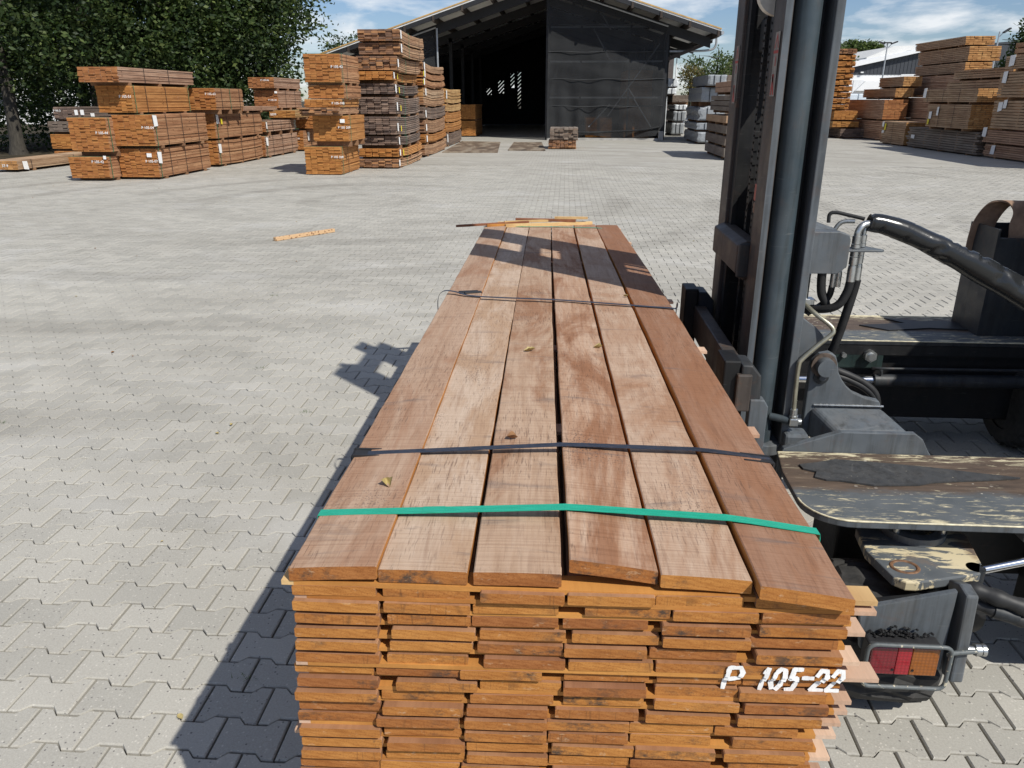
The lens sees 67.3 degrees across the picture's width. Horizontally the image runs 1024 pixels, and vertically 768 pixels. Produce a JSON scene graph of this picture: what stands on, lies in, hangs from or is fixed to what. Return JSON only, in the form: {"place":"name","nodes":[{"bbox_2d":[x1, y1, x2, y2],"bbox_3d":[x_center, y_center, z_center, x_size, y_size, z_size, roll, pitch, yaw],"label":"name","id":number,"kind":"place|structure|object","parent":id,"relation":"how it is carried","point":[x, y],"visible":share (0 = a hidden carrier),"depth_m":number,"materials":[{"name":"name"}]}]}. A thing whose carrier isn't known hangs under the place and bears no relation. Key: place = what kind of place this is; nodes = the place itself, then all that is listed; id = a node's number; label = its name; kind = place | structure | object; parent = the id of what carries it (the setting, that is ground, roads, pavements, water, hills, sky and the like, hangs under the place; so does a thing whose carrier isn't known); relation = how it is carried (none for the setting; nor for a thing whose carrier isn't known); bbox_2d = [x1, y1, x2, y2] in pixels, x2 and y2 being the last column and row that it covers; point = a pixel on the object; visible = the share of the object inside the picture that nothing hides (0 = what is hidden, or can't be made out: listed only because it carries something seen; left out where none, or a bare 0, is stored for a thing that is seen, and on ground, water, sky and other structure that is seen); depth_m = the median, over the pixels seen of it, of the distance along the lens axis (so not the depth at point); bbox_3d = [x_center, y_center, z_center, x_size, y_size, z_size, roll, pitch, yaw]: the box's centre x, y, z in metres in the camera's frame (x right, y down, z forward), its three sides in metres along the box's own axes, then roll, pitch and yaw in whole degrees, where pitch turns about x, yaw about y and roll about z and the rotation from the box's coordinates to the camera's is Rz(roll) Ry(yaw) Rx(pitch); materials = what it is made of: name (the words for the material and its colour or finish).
{"place":"outdoors","nodes":[
{"label":"outdoors","id":0,"kind":"place"},
{"bbox_2d":[54,151,73,153],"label":"timber pack","id":1,"kind":"object","parent":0,"point":[55,152],"visible":0.07,"depth_m":25.95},
{"bbox_2d":[50,134,72,150],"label":"timber pack","id":2,"kind":"object","parent":1,"relation":"on","point":[60,142],"visible":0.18,"depth_m":25.85,"materials":[{"name":"wood"}]},
{"bbox_2d":[48,121,69,133],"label":"timber pack","id":3,"kind":"object","parent":2,"relation":"on","point":[58,127],"visible":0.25,"depth_m":25.68,"materials":[{"name":"wood"}]},
{"bbox_2d":[53,106,118,120],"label":"timber pack","id":4,"kind":"object","parent":3,"relation":"on","point":[61,113],"visible":0.76,"depth_m":25.55,"materials":[{"name":"wood"}]},
{"bbox_2d":[0,120,295,158],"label":"woodland floor","id":5,"kind":"structure","parent":0,"point":[42,150],"depth_m":31.48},
{"bbox_2d":[0,0,137,154],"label":"oak tree","id":6,"kind":"object","parent":5,"relation":"on","point":[16,53],"visible":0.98,"depth_m":26.49,"materials":[{"name":"green plant"}]},
{"bbox_2d":[0,2,178,133],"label":"oak tree","id":7,"kind":"object","parent":5,"relation":"on","point":[57,102],"visible":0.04,"depth_m":37.45,"materials":[{"name":"green plant"}]},
{"bbox_2d":[3,0,236,106],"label":"oak tree","id":8,"kind":"object","parent":5,"relation":"on","point":[136,59],"visible":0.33,"depth_m":29.04,"materials":[{"name":"green plant"}]},
{"bbox_2d":[0,76,272,149],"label":"undergrowth","id":9,"kind":"object","parent":5,"relation":"on","point":[42,120],"visible":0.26,"depth_m":30.35,"materials":[{"name":"green plant"}]},
{"bbox_2d":[443,103,460,112],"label":"timber pack","id":10,"kind":"object","parent":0,"point":[452,107],"visible":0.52,"depth_m":33.55,"materials":[{"name":"wood"}]},
{"bbox_2d":[443,88,460,103],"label":"timber pack","id":11,"kind":"object","parent":10,"relation":"on","point":[452,96],"visible":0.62,"depth_m":33.14,"materials":[{"name":"wood"}]},
{"bbox_2d":[0,164,1023,767],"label":"pavement","id":12,"kind":"structure","parent":0,"point":[204,306],"depth_m":5.09,"materials":[{"name":"concrete"}]},
{"bbox_2d":[0,151,81,169],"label":"timber pack","id":13,"kind":"object","parent":12,"relation":"on","point":[27,163],"visible":0.57,"depth_m":21.62,"materials":[{"name":"wood"}]},
{"bbox_2d":[68,155,121,179],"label":"timber pack","id":14,"kind":"object","parent":12,"relation":"on","point":[95,167],"visible":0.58,"depth_m":18.53,"materials":[{"name":"wood"}]},
{"bbox_2d":[66,116,123,155],"bbox_3d":[-9.963,-6.374,19.662,0.994,0.898,2.950,1,20,4],"label":"timber pack","id":15,"kind":"object","parent":14,"relation":"on","point":[92,136],"visible":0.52,"depth_m":18.33,"materials":[{"name":"brown wood"}]},
{"bbox_2d":[119,143,210,177],"bbox_3d":[-9.039,-5.891,20.201,1.033,0.738,2.957,1,20,4],"label":"timber pack","id":16,"kind":"object","parent":12,"relation":"on","point":[166,161],"visible":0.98,"depth_m":19.17,"materials":[{"name":"wood"}]},
{"bbox_2d":[111,113,207,147],"bbox_3d":[-8.986,-6.563,19.842,1.053,0.788,2.948,1,20,4],"label":"timber pack","id":17,"kind":"object","parent":16,"relation":"on","point":[153,130],"visible":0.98,"depth_m":18.82,"materials":[{"name":"wood"}]},
{"bbox_2d":[95,86,190,113],"bbox_3d":[-9.336,-7.260,19.665,0.904,0.658,3.051,1,20,4],"label":"timber pack","id":18,"kind":"object","parent":17,"relation":"on","point":[145,99],"visible":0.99,"depth_m":18.71,"materials":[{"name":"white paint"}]},
{"bbox_2d":[77,67,193,86],"bbox_3d":[-9.428,-7.772,19.535,1.014,0.408,3.837,1,20,4],"label":"timber pack","id":19,"kind":"object","parent":18,"relation":"on","point":[111,76],"visible":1,"depth_m":18.34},
{"bbox_2d":[204,135,262,165],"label":"timber pack","id":20,"kind":"object","parent":12,"relation":"on","point":[225,151],"visible":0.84,"depth_m":23.47,"materials":[{"name":"wood"}]},
{"bbox_2d":[205,112,262,139],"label":"timber pack","id":21,"kind":"object","parent":20,"relation":"on","point":[223,126],"visible":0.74,"depth_m":23.24,"materials":[{"name":"wood"}]},
{"bbox_2d":[184,88,243,113],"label":"timber pack","id":22,"kind":"object","parent":21,"relation":"on","point":[215,101],"visible":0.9,"depth_m":21.81,"materials":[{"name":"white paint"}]},
{"bbox_2d":[273,228,334,240],"bbox_3d":[-2.978,-2.152,11.078,0.060,0.050,1.024,16,26,37],"label":"wooden lath","id":23,"kind":"object","parent":12,"relation":"on","point":[299,235],"visible":1,"depth_m":11.03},
{"bbox_2d":[304,145,359,173],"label":"timber pack","id":24,"kind":"object","parent":12,"relation":"on","point":[332,159],"visible":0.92,"depth_m":20.05,"materials":[{"name":"brown wood"}]},
{"bbox_2d":[312,115,364,145],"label":"timber pack","id":25,"kind":"object","parent":24,"relation":"on","point":[346,130],"visible":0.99,"depth_m":19.88,"materials":[{"name":"wood"}]},
{"bbox_2d":[296,107,358,115],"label":"timber pack","id":26,"kind":"object","parent":25,"relation":"on","point":[323,111],"visible":0.99,"depth_m":19.61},
{"bbox_2d":[304,99,358,106],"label":"timber pack","id":27,"kind":"object","parent":26,"relation":"on","point":[333,102],"visible":1,"depth_m":19.52,"materials":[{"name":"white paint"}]},
{"bbox_2d":[308,85,360,98],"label":"timber pack","id":28,"kind":"object","parent":27,"relation":"on","point":[332,92],"visible":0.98,"depth_m":19.53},
{"bbox_2d":[303,53,359,85],"bbox_3d":[-4.662,-8.175,20.063,1.020,0.738,1.849,1,20,4],"label":"timber pack","id":29,"kind":"object","parent":28,"relation":"on","point":[330,69],"visible":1,"depth_m":19.28,"materials":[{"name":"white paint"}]},
{"bbox_2d":[359,150,422,167],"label":"timber pack","id":30,"kind":"object","parent":12,"relation":"on","point":[391,162],"visible":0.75,"depth_m":21.96,"materials":[{"name":"wood"}]},
{"bbox_2d":[359,142,421,158],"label":"timber pack","id":31,"kind":"object","parent":30,"relation":"on","point":[388,152],"visible":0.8,"depth_m":21.88,"materials":[{"name":"wood"}]},
{"bbox_2d":[359,131,419,147],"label":"timber pack","id":32,"kind":"object","parent":31,"relation":"on","point":[389,141],"visible":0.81,"depth_m":22.11,"materials":[{"name":"wood"}]},
{"bbox_2d":[364,115,419,135],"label":"timber pack","id":33,"kind":"object","parent":32,"relation":"on","point":[389,126],"visible":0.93,"depth_m":21.68,"materials":[{"name":"wood"}]},
{"bbox_2d":[355,97,419,116],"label":"timber pack","id":34,"kind":"object","parent":33,"relation":"on","point":[383,107],"visible":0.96,"depth_m":21.51,"materials":[{"name":"wood"}]},
{"bbox_2d":[359,83,417,97],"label":"timber pack","id":35,"kind":"object","parent":34,"relation":"on","point":[384,90],"visible":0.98,"depth_m":21.47,"materials":[{"name":"wood"}]},
{"bbox_2d":[359,71,416,85],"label":"timber pack","id":36,"kind":"object","parent":35,"relation":"on","point":[372,77],"visible":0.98,"depth_m":21.48,"materials":[{"name":"wood"}]},
{"bbox_2d":[356,56,419,74],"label":"timber pack","id":37,"kind":"object","parent":36,"relation":"on","point":[397,64],"visible":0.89,"depth_m":21.06,"materials":[{"name":"wood"}]},
{"bbox_2d":[358,43,423,61],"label":"timber pack","id":38,"kind":"object","parent":37,"relation":"on","point":[402,51],"visible":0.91,"depth_m":20.97,"materials":[{"name":"wood"}]},
{"bbox_2d":[357,29,423,49],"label":"timber pack","id":39,"kind":"object","parent":38,"relation":"on","point":[384,36],"visible":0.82,"depth_m":20.75,"materials":[{"name":"wood"}]},
{"bbox_2d":[679,0,1023,702],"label":"side loader truck","id":40,"kind":"object","parent":12,"relation":"on","point":[918,540],"visible":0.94,"depth_m":2.77,"materials":[{"name":"grey paint"}]},
{"bbox_2d":[281,224,878,767],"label":"timber pack","id":41,"kind":"object","parent":40,"relation":"on","point":[613,554],"visible":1,"depth_m":1.31,"materials":[{"name":"brown wood"}]},
{"bbox_2d":[505,221,592,226],"bbox_3d":[0.246,-1.054,5.076,0.595,0.018,0.038,-5,21,-13],"label":"wooden lath","id":42,"kind":"object","parent":41,"relation":"on","point":[553,224],"visible":0.97,"depth_m":5.07,"materials":[{"name":"brown wood"}]},
{"bbox_2d":[966,200,1023,250],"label":"webbing sling","id":43,"kind":"object","parent":40,"relation":"hanging from","point":[990,213],"visible":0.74,"depth_m":4.19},
{"bbox_2d":[28,0,1023,100],"label":"sky","id":44,"kind":"structure","parent":0,"point":[907,22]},
{"bbox_2d":[227,111,1023,167],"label":"pavement","id":45,"kind":"structure","parent":0,"point":[674,150],"depth_m":27.22,"materials":[{"name":"concrete"}]},
{"bbox_2d":[64,0,292,98],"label":"oak tree","id":46,"kind":"object","parent":45,"relation":"on","point":[177,27],"visible":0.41,"depth_m":29.68,"materials":[{"name":"green plant"}]},
{"bbox_2d":[72,0,338,114],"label":"oak tree","id":47,"kind":"object","parent":45,"relation":"on","point":[321,29],"visible":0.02,"depth_m":35.10,"materials":[{"name":"green plant"}]},
{"bbox_2d":[112,0,311,128],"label":"oak tree","id":48,"kind":"object","parent":45,"relation":"on","point":[251,21],"visible":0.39,"depth_m":30.47,"materials":[{"name":"green plant"}]},
{"bbox_2d":[190,0,330,119],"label":"oak tree","id":49,"kind":"object","parent":45,"relation":"on","point":[281,16],"visible":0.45,"depth_m":31.47,"materials":[{"name":"green plant"}]},
{"bbox_2d":[261,132,298,156],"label":"timber pack","id":50,"kind":"object","parent":45,"relation":"on","point":[278,144],"visible":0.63,"depth_m":27.05,"materials":[{"name":"wood"}]},
{"bbox_2d":[259,120,294,135],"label":"timber pack","id":51,"kind":"object","parent":50,"relation":"on","point":[269,127],"visible":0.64,"depth_m":26.94,"materials":[{"name":"wood"}]},
{"bbox_2d":[293,129,316,150],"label":"timber pack","id":52,"kind":"object","parent":45,"relation":"on","point":[305,137],"visible":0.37,"depth_m":29.52,"materials":[{"name":"wood"}]},
{"bbox_2d":[295,116,312,129],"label":"timber pack","id":53,"kind":"object","parent":52,"relation":"on","point":[303,124],"visible":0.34,"depth_m":29.37,"materials":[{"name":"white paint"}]},
{"bbox_2d":[269,110,308,119],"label":"timber pack","id":54,"kind":"object","parent":53,"relation":"on","point":[285,115],"visible":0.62,"depth_m":27.80,"materials":[{"name":"wood"}]},
{"bbox_2d":[254,90,301,109],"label":"timber pack","id":55,"kind":"object","parent":54,"relation":"on","point":[284,100],"visible":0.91,"depth_m":28.22,"materials":[{"name":"wood"}]},
{"bbox_2d":[248,77,299,90],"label":"timber pack","id":56,"kind":"object","parent":55,"relation":"on","point":[269,83],"visible":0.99,"depth_m":27.95,"materials":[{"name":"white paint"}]},
{"bbox_2d":[421,138,446,155],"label":"timber pack","id":57,"kind":"object","parent":45,"relation":"on","point":[434,147],"visible":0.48,"depth_m":28.02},
{"bbox_2d":[419,129,445,144],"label":"timber pack","id":58,"kind":"object","parent":57,"relation":"on","point":[427,139],"visible":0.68,"depth_m":27.67,"materials":[{"name":"wood"}]},
{"bbox_2d":[418,117,444,133],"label":"timber pack","id":59,"kind":"object","parent":58,"relation":"on","point":[433,125],"visible":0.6,"depth_m":27.52,"materials":[{"name":"wood"}]},
{"bbox_2d":[418,105,445,119],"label":"timber pack","id":60,"kind":"object","parent":59,"relation":"on","point":[426,113],"visible":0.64,"depth_m":27.39,"materials":[{"name":"wood"}]},
{"bbox_2d":[442,141,500,152],"bbox_3d":[-1.488,-9.987,32.312,2.052,0.032,8.105,0,20,1],"label":"steel plate","id":61,"kind":"object","parent":45,"relation":"on","point":[475,147],"visible":1,"depth_m":31.17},
{"bbox_2d":[461,119,482,135],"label":"timber pack","id":62,"kind":"object","parent":45,"relation":"on","point":[471,128],"visible":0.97,"depth_m":40.66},
{"bbox_2d":[461,104,481,120],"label":"timber pack","id":63,"kind":"object","parent":62,"relation":"on","point":[471,112],"visible":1,"depth_m":40.39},
{"bbox_2d":[322,0,723,140],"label":"timber shed","id":64,"kind":"structure","parent":45,"relation":"on","point":[594,67],"depth_m":36.75,"materials":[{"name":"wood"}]},
{"bbox_2d":[508,142,544,150],"bbox_3d":[0.597,-10.020,32.407,1.450,0.029,6.059,0,20,1],"label":"steel plate","id":65,"kind":"object","parent":45,"relation":"on","point":[526,146],"visible":1,"depth_m":31.88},
{"bbox_2d":[548,139,575,148],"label":"timber pack","id":66,"kind":"object","parent":45,"relation":"on","point":[562,144],"visible":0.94,"depth_m":30.55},
{"bbox_2d":[550,127,577,139],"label":"timber pack","id":67,"kind":"object","parent":66,"relation":"on","point":[563,133],"visible":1,"depth_m":30.42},
{"bbox_2d":[677,61,709,120],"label":"hedge tree","id":68,"kind":"object","parent":45,"relation":"on","point":[687,76],"visible":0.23,"depth_m":56.72,"materials":[{"name":"green plant"}]},
{"bbox_2d":[684,129,708,142],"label":"wrapped pack","id":69,"kind":"object","parent":45,"relation":"on","point":[695,136],"visible":0.52,"depth_m":34.71,"materials":[{"name":"grey plastic"}]},
{"bbox_2d":[684,121,708,130],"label":"wrapped pack","id":70,"kind":"object","parent":69,"relation":"on","point":[698,126],"visible":0.66,"depth_m":34.70,"materials":[{"name":"grey plastic"}]},
{"bbox_2d":[686,105,724,121],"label":"wrapped pack","id":71,"kind":"object","parent":70,"relation":"on","point":[696,113],"visible":0.62,"depth_m":34.40,"materials":[{"name":"grey plastic"}]},
{"bbox_2d":[688,87,717,106],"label":"wrapped pack","id":72,"kind":"object","parent":71,"relation":"on","point":[700,96],"visible":0.68,"depth_m":34.41,"materials":[{"name":"grey plastic"}]},
{"bbox_2d":[692,75,726,87],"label":"wrapped pack","id":73,"kind":"object","parent":72,"relation":"on","point":[709,81],"visible":0.89,"depth_m":33.41,"materials":[{"name":"grey plastic"}]},
{"bbox_2d":[676,54,719,105],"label":"birch tree","id":74,"kind":"object","parent":45,"relation":"on","point":[702,62],"visible":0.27,"depth_m":63.57,"materials":[{"name":"green plant"}]},
{"bbox_2d":[688,45,732,80],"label":"birch tree","id":75,"kind":"object","parent":45,"relation":"on","point":[722,65],"visible":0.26,"depth_m":64.18,"materials":[{"name":"green plant"}]},
{"bbox_2d":[705,123,726,158],"bbox_3d":[7.470,-8.415,26.546,0.973,1.045,3.906,1,20,4],"label":"beam stack","id":76,"kind":"object","parent":45,"relation":"on","point":[715,136],"visible":0.41,"depth_m":26.36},
{"bbox_2d":[706,114,727,124],"bbox_3d":[7.449,-9.044,26.302,1.012,0.295,3.869,1,20,4],"label":"beam stack","id":77,"kind":"object","parent":76,"relation":"on","point":[718,118],"visible":0.45,"depth_m":26.23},
{"bbox_2d":[710,95,729,112],"bbox_3d":[7.493,-9.473,26.047,0.914,0.555,3.732,1,20,4],"label":"beam stack","id":78,"kind":"object","parent":77,"relation":"on","point":[720,103],"visible":0.34,"depth_m":26.09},
{"bbox_2d":[828,128,864,137],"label":"timber pack","id":79,"kind":"object","parent":45,"relation":"on","point":[847,132],"visible":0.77,"depth_m":38.99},
{"bbox_2d":[829,120,858,127],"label":"timber pack","id":80,"kind":"object","parent":79,"relation":"on","point":[843,124],"visible":0.6,"depth_m":38.80,"materials":[{"name":"wood"}]},
{"bbox_2d":[830,110,857,120],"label":"timber pack","id":81,"kind":"object","parent":80,"relation":"on","point":[842,115],"visible":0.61,"depth_m":38.73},
{"bbox_2d":[841,36,884,51],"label":"tree","id":82,"kind":"object","parent":45,"relation":"on","point":[858,45],"visible":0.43,"depth_m":124.01,"materials":[{"name":"green plant"}]},
{"bbox_2d":[854,119,893,139],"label":"timber pack","id":83,"kind":"object","parent":45,"relation":"on","point":[872,128],"visible":0.52,"depth_m":37.88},
{"bbox_2d":[845,100,908,120],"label":"timber pack","id":84,"kind":"object","parent":83,"relation":"on","point":[896,110],"visible":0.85,"depth_m":37.07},
{"bbox_2d":[863,88,914,98],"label":"timber pack","id":85,"kind":"object","parent":84,"relation":"on","point":[899,93],"visible":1,"depth_m":37.24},
{"bbox_2d":[879,76,922,88],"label":"timber pack","id":86,"kind":"object","parent":85,"relation":"on","point":[902,82],"visible":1,"depth_m":36.54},
{"bbox_2d":[880,121,928,145],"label":"timber pack","id":87,"kind":"object","parent":45,"relation":"on","point":[894,132],"visible":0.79,"depth_m":33.10,"materials":[{"name":"wood"}]},
{"bbox_2d":[894,118,926,121],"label":"timber pack","id":88,"kind":"object","parent":87,"relation":"on","point":[915,120],"visible":0.07,"depth_m":36.39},
{"bbox_2d":[893,98,929,118],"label":"timber pack","id":89,"kind":"object","parent":88,"relation":"on","point":[917,108],"visible":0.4,"depth_m":36.23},
{"bbox_2d":[912,75,958,96],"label":"timber pack","id":90,"kind":"object","parent":89,"relation":"on","point":[934,82],"visible":0.26,"depth_m":35.85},
{"bbox_2d":[914,62,992,76],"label":"timber pack","id":91,"kind":"object","parent":90,"relation":"on","point":[938,70],"visible":0.81,"depth_m":35.48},
{"bbox_2d":[917,46,1001,65],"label":"timber pack","id":92,"kind":"object","parent":91,"relation":"on","point":[969,54],"visible":0.99,"depth_m":34.52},
{"bbox_2d":[916,36,995,51],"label":"timber pack","id":93,"kind":"object","parent":92,"relation":"on","point":[958,42],"visible":0.96,"depth_m":34.73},
{"bbox_2d":[837,41,1014,99],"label":"white hall","id":94,"kind":"structure","parent":45,"relation":"on","point":[901,61],"depth_m":90.17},
{"bbox_2d":[906,127,993,154],"bbox_3d":[16.814,-9.277,29.296,1.157,0.783,6.117,1,20,4],"label":"timber pack","id":95,"kind":"object","parent":45,"relation":"on","point":[967,142],"visible":0.81,"depth_m":28.66,"materials":[{"name":"wood"}]},
{"bbox_2d":[925,104,996,130],"bbox_3d":[16.462,-9.798,28.232,1.063,0.898,3.437,1,20,4],"label":"timber pack","id":96,"kind":"object","parent":95,"relation":"on","point":[965,117],"visible":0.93,"depth_m":27.39,"materials":[{"name":"wood"}]},
{"bbox_2d":[923,88,1006,103],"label":"timber pack","id":97,"kind":"object","parent":96,"relation":"on","point":[967,96],"visible":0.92,"depth_m":27.30,"materials":[{"name":"wood"}]},
{"bbox_2d":[971,104,1020,129],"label":"timber pack","id":98,"kind":"object","parent":45,"relation":"on","point":[990,104],"visible":0.02,"depth_m":28.42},
{"bbox_2d":[947,79,1023,100],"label":"timber pack","id":99,"kind":"object","parent":98,"relation":"on","point":[995,83],"visible":0.27,"depth_m":29.28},
{"bbox_2d":[953,67,1018,80],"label":"timber pack","id":100,"kind":"object","parent":99,"relation":"on","point":[980,74],"visible":0.81,"depth_m":29.07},
{"bbox_2d":[983,144,1023,160],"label":"timber pack","id":101,"kind":"object","parent":45,"relation":"on","point":[1014,152],"visible":0.89,"depth_m":25.18,"materials":[{"name":"wood"}]},
{"bbox_2d":[982,127,1023,145],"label":"timber pack","id":102,"kind":"object","parent":101,"relation":"on","point":[1005,137],"visible":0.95,"depth_m":25.21,"materials":[{"name":"wood"}]},
{"bbox_2d":[990,100,1023,129],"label":"timber pack","id":103,"kind":"object","parent":102,"relation":"on","point":[1009,115],"visible":1,"depth_m":24.96,"materials":[{"name":"wood"}]},
{"bbox_2d":[996,71,1023,99],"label":"timber pack","id":104,"kind":"object","parent":103,"relation":"on","point":[1012,87],"visible":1,"depth_m":24.84,"materials":[{"name":"wood"}]},
{"bbox_2d":[1005,55,1023,70],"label":"timber pack","id":105,"kind":"object","parent":104,"relation":"on","point":[1016,62],"visible":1,"depth_m":24.57,"materials":[{"name":"wood"}]},
{"bbox_2d":[994,18,1023,67],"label":"tree","id":106,"kind":"object","parent":45,"relation":"on","point":[1018,40],"visible":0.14,"depth_m":72.73,"materials":[{"name":"green plant"}]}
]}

